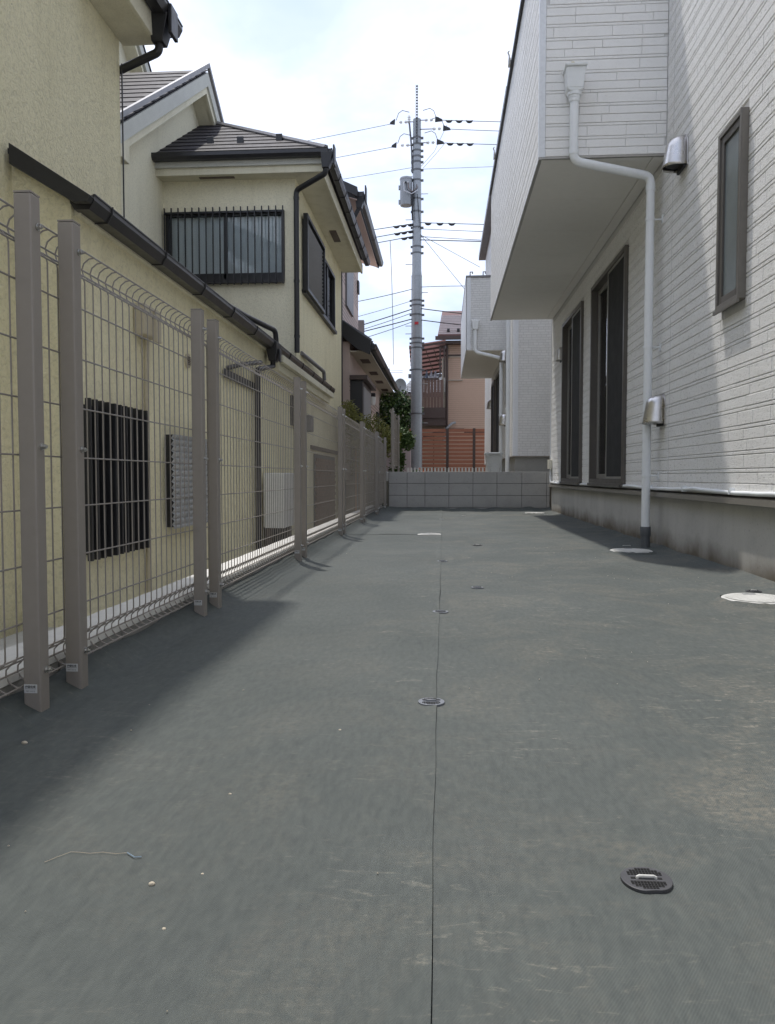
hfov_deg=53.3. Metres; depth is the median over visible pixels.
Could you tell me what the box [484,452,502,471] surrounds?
bin
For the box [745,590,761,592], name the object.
drain cover
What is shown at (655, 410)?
vent hood
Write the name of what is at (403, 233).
overhead cable
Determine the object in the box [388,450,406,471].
shrub
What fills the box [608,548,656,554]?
manhole cover
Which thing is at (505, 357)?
window
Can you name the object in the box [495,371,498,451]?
sliding door
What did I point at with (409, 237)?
overhead cable
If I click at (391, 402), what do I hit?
tree
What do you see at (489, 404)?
vent hood
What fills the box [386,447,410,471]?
garden wall
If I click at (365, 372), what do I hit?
pink house
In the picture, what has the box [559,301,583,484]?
sliding door
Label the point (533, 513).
manhole cover
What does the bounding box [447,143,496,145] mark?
overhead cable
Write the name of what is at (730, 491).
flashing
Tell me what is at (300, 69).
sky
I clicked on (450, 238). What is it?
overhead cable
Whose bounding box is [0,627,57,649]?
side path
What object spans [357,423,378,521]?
fence section
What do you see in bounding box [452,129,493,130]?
overhead cable
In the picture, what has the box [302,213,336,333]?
side window
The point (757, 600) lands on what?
manhole cover
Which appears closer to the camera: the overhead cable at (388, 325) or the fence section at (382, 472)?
the fence section at (382, 472)
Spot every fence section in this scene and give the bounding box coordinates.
[0,190,51,711]
[40,219,209,688]
[188,319,302,608]
[290,381,343,557]
[335,409,364,533]
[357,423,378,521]
[373,432,386,513]
[389,408,399,471]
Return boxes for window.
[83,398,149,560]
[163,205,284,284]
[290,395,293,425]
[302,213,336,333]
[345,273,353,316]
[350,375,375,462]
[505,357,505,407]
[713,107,749,315]
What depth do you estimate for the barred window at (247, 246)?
12.11 m
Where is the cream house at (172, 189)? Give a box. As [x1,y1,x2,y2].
[0,0,369,638]
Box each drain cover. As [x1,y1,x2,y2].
[418,698,444,708]
[432,610,448,613]
[471,586,483,588]
[620,867,672,893]
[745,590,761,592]
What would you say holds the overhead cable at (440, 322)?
attached to the utility pole
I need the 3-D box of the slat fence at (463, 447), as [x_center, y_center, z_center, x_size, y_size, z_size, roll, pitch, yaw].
[2.442,-1.954,25.849,3.645,1.690,0.080,0,3,4]
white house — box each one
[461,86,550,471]
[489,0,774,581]
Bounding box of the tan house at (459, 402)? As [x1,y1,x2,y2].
[381,311,484,471]
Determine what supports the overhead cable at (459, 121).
attached to the utility pole
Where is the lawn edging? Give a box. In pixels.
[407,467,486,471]
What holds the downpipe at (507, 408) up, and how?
attached to the white house at (530, 368)
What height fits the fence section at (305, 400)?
1.316 m
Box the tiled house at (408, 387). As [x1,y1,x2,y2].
[381,374,444,467]
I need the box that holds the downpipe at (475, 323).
[472,320,502,471]
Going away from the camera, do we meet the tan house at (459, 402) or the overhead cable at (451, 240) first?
the overhead cable at (451, 240)
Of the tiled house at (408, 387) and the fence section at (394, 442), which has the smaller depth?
the fence section at (394, 442)
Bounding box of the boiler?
[264,473,292,545]
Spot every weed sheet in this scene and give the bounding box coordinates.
[0,530,441,1023]
[346,504,441,534]
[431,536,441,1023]
[432,507,774,1023]
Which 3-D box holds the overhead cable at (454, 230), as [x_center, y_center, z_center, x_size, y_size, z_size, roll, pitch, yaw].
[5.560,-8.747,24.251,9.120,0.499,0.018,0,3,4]
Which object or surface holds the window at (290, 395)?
in the cream house at (172, 189)
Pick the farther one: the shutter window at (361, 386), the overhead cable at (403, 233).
the overhead cable at (403, 233)
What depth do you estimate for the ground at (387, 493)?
12.93 m
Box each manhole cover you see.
[523,512,545,514]
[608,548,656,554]
[713,593,774,608]
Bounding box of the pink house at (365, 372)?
[341,181,399,479]
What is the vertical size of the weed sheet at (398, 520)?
0.120 m
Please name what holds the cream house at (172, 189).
on the ground
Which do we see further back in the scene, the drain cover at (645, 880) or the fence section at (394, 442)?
the fence section at (394, 442)
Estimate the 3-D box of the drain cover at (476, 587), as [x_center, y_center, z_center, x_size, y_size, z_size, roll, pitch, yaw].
[0.463,0.389,3.979,0.064,0.016,0.058,0,3,4]
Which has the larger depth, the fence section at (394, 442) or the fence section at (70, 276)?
the fence section at (394, 442)
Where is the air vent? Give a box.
[184,354,190,367]
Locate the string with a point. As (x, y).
(100, 852)
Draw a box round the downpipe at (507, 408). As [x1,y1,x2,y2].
[505,320,510,471]
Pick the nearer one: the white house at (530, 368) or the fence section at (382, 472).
the fence section at (382, 472)
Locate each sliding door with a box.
[491,380,494,451]
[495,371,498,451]
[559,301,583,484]
[587,245,628,486]
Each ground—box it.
[347,480,368,513]
[382,481,551,507]
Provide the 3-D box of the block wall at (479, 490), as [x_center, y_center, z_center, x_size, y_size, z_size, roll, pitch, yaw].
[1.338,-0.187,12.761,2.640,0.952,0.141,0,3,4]
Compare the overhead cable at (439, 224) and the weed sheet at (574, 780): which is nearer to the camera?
the weed sheet at (574, 780)
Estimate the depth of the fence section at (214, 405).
3.76 m
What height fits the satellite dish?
0.626 m
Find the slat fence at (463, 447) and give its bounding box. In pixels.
[408,428,484,471]
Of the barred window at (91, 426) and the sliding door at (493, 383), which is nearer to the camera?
the barred window at (91, 426)
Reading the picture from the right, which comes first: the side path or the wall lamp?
the wall lamp
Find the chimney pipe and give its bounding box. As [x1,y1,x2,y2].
[358,320,364,333]
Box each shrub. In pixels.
[386,425,415,450]
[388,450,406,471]
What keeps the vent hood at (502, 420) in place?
attached to the white house at (530, 368)
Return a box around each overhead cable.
[307,124,389,140]
[358,289,411,301]
[364,309,411,324]
[364,319,411,331]
[374,223,412,229]
[378,230,413,236]
[378,236,413,242]
[390,242,393,364]
[420,222,483,225]
[420,234,463,287]
[420,236,475,239]
[420,239,480,241]
[421,235,478,266]
[421,308,461,313]
[421,320,460,324]
[428,229,482,231]
[443,120,499,122]
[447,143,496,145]
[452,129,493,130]
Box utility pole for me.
[390,85,450,471]
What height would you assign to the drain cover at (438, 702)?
0.016 m
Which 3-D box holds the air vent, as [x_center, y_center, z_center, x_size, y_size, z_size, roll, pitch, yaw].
[-1.791,-1.357,6.932,0.023,0.130,0.130,0,3,4]
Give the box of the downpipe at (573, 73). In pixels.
[562,62,662,547]
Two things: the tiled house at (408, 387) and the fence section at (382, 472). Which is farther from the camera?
the tiled house at (408, 387)
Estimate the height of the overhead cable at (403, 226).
0.624 m
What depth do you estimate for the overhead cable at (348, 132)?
24.56 m
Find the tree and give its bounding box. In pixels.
[379,389,423,444]
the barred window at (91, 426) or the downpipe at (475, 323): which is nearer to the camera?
the barred window at (91, 426)
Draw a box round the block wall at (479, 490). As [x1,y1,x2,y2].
[389,472,549,508]
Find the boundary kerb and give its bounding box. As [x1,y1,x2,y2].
[0,506,374,697]
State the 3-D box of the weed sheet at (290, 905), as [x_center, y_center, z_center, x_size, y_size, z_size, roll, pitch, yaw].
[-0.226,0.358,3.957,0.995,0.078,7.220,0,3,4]
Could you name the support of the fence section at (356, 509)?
on the boundary kerb
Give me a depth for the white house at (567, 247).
5.97 m
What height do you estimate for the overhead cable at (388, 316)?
1.769 m
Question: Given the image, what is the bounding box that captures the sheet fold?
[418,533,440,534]
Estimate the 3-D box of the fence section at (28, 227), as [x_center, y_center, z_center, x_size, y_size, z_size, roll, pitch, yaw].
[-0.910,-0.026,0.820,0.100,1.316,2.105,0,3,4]
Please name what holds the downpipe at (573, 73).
attached to the white house at (567, 247)
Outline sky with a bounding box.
[144,0,519,390]
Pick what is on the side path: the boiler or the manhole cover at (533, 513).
the boiler
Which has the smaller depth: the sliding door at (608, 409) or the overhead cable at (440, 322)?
the sliding door at (608, 409)
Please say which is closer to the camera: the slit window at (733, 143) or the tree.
the slit window at (733, 143)
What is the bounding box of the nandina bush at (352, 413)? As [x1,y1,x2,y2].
[339,400,400,506]
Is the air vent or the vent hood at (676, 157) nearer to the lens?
the vent hood at (676, 157)
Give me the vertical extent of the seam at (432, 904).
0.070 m
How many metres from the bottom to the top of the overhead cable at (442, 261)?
1.815 m
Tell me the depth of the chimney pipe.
24.78 m
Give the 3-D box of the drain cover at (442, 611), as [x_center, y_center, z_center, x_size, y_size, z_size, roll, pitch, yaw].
[0.225,0.424,3.280,0.068,0.016,0.062,0,3,4]
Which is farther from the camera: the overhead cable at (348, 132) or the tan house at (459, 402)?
the tan house at (459, 402)
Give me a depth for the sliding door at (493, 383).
19.51 m
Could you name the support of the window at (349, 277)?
in the pink house at (365, 372)
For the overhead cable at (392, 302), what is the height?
3.945 m
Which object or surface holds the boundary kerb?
on the ground
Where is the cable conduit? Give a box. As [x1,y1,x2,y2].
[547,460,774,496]
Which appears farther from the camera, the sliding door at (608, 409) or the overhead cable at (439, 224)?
the overhead cable at (439, 224)
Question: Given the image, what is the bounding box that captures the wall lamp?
[371,393,375,404]
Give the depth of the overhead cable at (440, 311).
24.60 m
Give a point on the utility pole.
(409, 197)
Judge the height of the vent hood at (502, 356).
0.270 m
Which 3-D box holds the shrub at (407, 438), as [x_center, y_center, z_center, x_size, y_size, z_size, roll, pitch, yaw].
[0.310,-1.751,22.538,1.075,1.586,0.863,-2,3,-34]
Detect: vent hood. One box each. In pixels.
[486,399,490,408]
[498,414,505,426]
[499,350,505,362]
[556,347,561,362]
[642,393,665,426]
[661,134,688,174]
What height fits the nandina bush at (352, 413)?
2.630 m
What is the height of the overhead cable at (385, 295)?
0.760 m
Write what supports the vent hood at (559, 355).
attached to the white house at (567, 247)
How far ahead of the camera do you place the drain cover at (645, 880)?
1.09 m
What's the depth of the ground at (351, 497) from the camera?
17.70 m
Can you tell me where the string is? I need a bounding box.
[45,852,141,861]
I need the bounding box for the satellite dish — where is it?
[395,378,405,391]
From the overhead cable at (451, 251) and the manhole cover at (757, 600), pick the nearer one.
the manhole cover at (757, 600)

